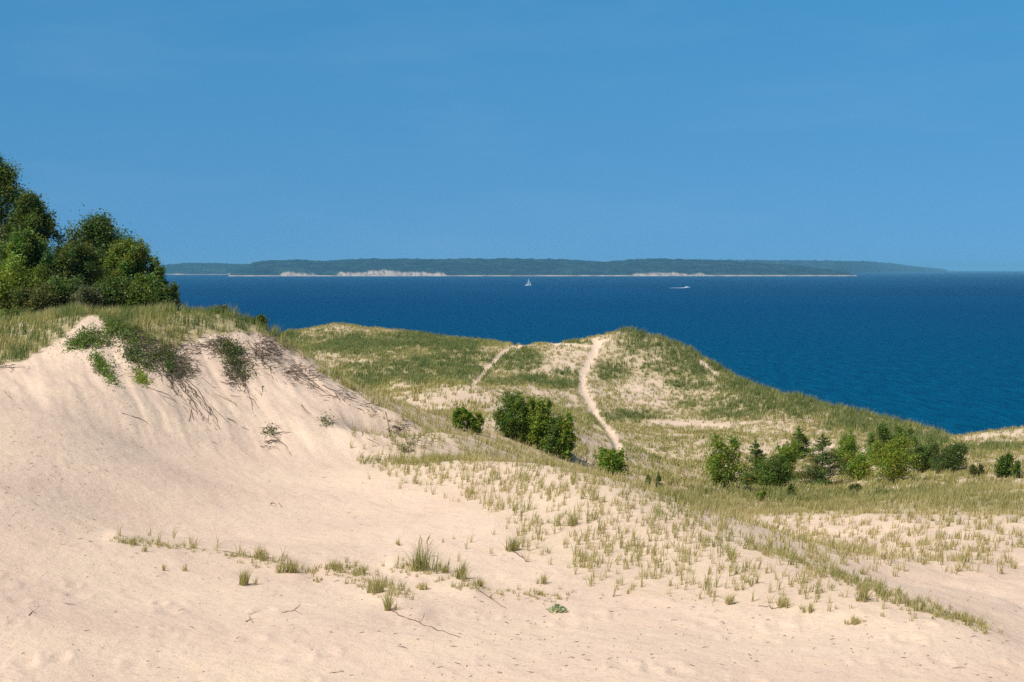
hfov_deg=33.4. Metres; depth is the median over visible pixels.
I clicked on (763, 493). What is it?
bush
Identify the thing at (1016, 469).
bush
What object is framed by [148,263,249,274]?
hills
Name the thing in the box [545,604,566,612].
silvery plant
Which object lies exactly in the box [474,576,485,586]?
grass clump
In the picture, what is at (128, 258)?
broadleaf tree
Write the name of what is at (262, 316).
bush
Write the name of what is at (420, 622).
trailing root
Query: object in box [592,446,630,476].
bush
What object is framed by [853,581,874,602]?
grass clump
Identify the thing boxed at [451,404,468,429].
bush
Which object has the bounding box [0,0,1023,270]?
sky
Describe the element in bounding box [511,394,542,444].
bush
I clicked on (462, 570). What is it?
grass clump
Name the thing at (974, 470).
bush
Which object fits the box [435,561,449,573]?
grass clump
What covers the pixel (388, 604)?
grass clump
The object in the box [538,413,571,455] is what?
bush
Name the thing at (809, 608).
grass clump
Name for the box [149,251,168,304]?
conifer tree
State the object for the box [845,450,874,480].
bush
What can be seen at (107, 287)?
bush
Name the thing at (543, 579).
grass clump
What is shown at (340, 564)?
grass clump
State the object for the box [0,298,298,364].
dune top grass
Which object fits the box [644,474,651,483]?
conifer
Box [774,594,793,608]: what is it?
grass clump
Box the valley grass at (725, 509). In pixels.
[295,345,1023,576]
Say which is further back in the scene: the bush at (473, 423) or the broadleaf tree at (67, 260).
the broadleaf tree at (67, 260)
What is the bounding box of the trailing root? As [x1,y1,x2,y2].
[390,610,458,636]
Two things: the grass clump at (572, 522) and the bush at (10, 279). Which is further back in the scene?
the bush at (10, 279)
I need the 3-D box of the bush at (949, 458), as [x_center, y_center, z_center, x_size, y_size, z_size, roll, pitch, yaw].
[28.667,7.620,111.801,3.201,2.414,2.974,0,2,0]
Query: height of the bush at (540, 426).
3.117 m
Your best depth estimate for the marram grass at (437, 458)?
51.20 m
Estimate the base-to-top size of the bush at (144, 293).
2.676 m
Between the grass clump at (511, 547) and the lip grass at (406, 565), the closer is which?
the lip grass at (406, 565)
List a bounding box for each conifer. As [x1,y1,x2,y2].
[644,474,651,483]
[654,471,663,488]
[737,439,769,485]
[780,426,813,458]
[785,483,796,495]
[788,433,859,486]
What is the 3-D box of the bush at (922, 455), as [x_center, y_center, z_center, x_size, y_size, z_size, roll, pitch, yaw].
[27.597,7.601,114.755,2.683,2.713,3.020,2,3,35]
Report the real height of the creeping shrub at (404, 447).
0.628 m
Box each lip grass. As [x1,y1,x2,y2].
[109,535,414,599]
[375,560,576,602]
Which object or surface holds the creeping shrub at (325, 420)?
on the dunes
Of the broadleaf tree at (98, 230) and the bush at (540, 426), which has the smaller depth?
the bush at (540, 426)
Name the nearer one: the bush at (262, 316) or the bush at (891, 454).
the bush at (262, 316)
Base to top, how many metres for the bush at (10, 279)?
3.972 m
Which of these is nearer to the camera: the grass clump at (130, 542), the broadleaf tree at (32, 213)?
the grass clump at (130, 542)
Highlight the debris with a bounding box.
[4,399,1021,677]
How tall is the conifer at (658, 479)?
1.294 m
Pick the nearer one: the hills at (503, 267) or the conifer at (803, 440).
the conifer at (803, 440)
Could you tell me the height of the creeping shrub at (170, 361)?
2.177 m
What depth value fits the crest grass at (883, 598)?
42.49 m
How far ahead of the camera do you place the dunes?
49.13 m
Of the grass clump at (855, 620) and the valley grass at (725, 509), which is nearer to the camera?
the grass clump at (855, 620)
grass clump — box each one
[122,537,136,545]
[236,567,259,585]
[249,544,272,560]
[274,554,301,573]
[325,558,352,569]
[356,564,367,573]
[363,578,388,593]
[378,589,407,610]
[403,534,442,571]
[415,581,428,589]
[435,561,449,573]
[454,559,476,579]
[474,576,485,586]
[502,533,521,551]
[535,572,550,583]
[562,510,581,526]
[723,592,738,604]
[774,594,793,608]
[801,599,817,612]
[844,614,867,624]
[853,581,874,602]
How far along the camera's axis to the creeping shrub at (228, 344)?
84.60 m
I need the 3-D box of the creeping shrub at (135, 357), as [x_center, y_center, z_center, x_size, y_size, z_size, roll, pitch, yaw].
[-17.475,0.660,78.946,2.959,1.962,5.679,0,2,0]
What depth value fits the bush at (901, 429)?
123.42 m
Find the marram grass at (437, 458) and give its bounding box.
[114,411,996,633]
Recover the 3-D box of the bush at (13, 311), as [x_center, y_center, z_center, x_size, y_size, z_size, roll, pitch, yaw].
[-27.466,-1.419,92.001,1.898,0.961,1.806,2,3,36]
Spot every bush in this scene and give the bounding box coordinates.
[0,249,40,312]
[0,306,22,317]
[1,281,68,315]
[41,272,88,311]
[62,281,110,311]
[81,273,140,308]
[110,271,164,309]
[156,280,181,311]
[215,304,226,313]
[250,313,269,327]
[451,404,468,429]
[464,411,484,433]
[488,390,531,439]
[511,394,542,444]
[526,396,555,449]
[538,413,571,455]
[554,409,575,460]
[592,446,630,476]
[700,431,746,487]
[750,453,795,488]
[754,489,765,500]
[770,438,803,477]
[833,427,868,475]
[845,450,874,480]
[848,483,862,491]
[857,431,919,482]
[862,419,891,459]
[884,423,918,464]
[900,436,942,472]
[925,440,974,473]
[968,463,985,476]
[992,452,1016,477]
[1011,459,1021,477]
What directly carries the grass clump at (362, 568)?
on the dunes
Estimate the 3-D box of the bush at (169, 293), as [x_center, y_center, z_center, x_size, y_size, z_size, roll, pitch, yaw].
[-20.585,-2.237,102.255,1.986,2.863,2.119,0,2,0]
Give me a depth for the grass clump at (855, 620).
40.04 m
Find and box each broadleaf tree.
[0,155,50,300]
[0,186,66,277]
[0,225,54,300]
[34,238,104,286]
[60,203,150,285]
[95,234,168,299]
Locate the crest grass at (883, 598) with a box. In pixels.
[742,536,1003,634]
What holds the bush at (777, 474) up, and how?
on the dunes
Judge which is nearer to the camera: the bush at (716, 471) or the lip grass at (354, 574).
the lip grass at (354, 574)
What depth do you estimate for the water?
1412.13 m
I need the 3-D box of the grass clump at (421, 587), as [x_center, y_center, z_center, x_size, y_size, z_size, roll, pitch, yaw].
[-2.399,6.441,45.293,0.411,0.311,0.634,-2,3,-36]
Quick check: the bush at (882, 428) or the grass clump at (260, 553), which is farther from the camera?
the bush at (882, 428)
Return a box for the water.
[146,271,1023,436]
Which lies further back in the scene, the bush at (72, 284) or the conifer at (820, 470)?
the conifer at (820, 470)
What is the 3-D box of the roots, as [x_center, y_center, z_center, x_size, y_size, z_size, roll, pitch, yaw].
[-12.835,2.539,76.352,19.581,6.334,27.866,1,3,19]
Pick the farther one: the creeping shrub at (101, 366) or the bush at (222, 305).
the bush at (222, 305)
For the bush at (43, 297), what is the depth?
96.59 m
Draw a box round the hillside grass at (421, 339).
[282,322,1023,503]
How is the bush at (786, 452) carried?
on the dunes
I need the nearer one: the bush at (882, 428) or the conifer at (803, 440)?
the bush at (882, 428)
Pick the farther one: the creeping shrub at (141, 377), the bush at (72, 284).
the bush at (72, 284)
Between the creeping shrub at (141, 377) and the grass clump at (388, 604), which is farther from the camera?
the creeping shrub at (141, 377)
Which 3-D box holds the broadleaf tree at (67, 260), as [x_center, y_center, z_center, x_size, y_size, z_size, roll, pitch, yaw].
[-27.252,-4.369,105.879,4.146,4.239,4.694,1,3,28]
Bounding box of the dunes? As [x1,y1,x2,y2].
[0,308,1023,681]
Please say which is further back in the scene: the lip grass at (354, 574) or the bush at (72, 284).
the bush at (72, 284)
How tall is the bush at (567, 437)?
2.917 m
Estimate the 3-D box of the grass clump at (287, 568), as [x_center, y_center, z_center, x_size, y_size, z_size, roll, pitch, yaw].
[-6.050,6.143,47.205,1.011,0.590,0.977,0,2,11]
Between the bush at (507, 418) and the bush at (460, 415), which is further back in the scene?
the bush at (507, 418)
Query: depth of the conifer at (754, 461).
116.35 m
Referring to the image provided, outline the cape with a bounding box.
[709,259,949,272]
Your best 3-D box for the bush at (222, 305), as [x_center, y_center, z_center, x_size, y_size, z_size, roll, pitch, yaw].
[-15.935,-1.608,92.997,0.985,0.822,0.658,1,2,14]
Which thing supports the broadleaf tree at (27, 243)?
on the dunes
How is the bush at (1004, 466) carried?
on the dunes
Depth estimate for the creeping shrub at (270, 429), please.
74.01 m
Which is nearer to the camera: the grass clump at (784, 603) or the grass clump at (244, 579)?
the grass clump at (784, 603)
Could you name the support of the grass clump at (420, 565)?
on the dunes
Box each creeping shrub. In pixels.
[48,319,119,357]
[80,347,124,390]
[86,309,160,354]
[109,332,168,377]
[127,366,154,388]
[138,342,195,391]
[209,333,254,379]
[261,421,281,434]
[317,409,338,426]
[391,438,413,452]
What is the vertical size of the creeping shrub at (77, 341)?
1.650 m
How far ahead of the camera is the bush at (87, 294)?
97.47 m
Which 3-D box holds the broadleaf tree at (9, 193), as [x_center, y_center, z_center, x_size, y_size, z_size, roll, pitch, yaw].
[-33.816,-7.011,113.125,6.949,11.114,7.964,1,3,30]
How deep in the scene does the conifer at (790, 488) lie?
98.53 m
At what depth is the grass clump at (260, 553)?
48.70 m
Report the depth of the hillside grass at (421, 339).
168.86 m
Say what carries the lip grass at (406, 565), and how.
on the dunes
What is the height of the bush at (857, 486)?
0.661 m
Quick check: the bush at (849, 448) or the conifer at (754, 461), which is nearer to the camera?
the conifer at (754, 461)
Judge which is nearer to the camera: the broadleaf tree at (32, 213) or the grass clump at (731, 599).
the grass clump at (731, 599)
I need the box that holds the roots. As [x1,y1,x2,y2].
[0,323,436,505]
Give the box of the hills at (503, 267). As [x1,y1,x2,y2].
[228,258,856,275]

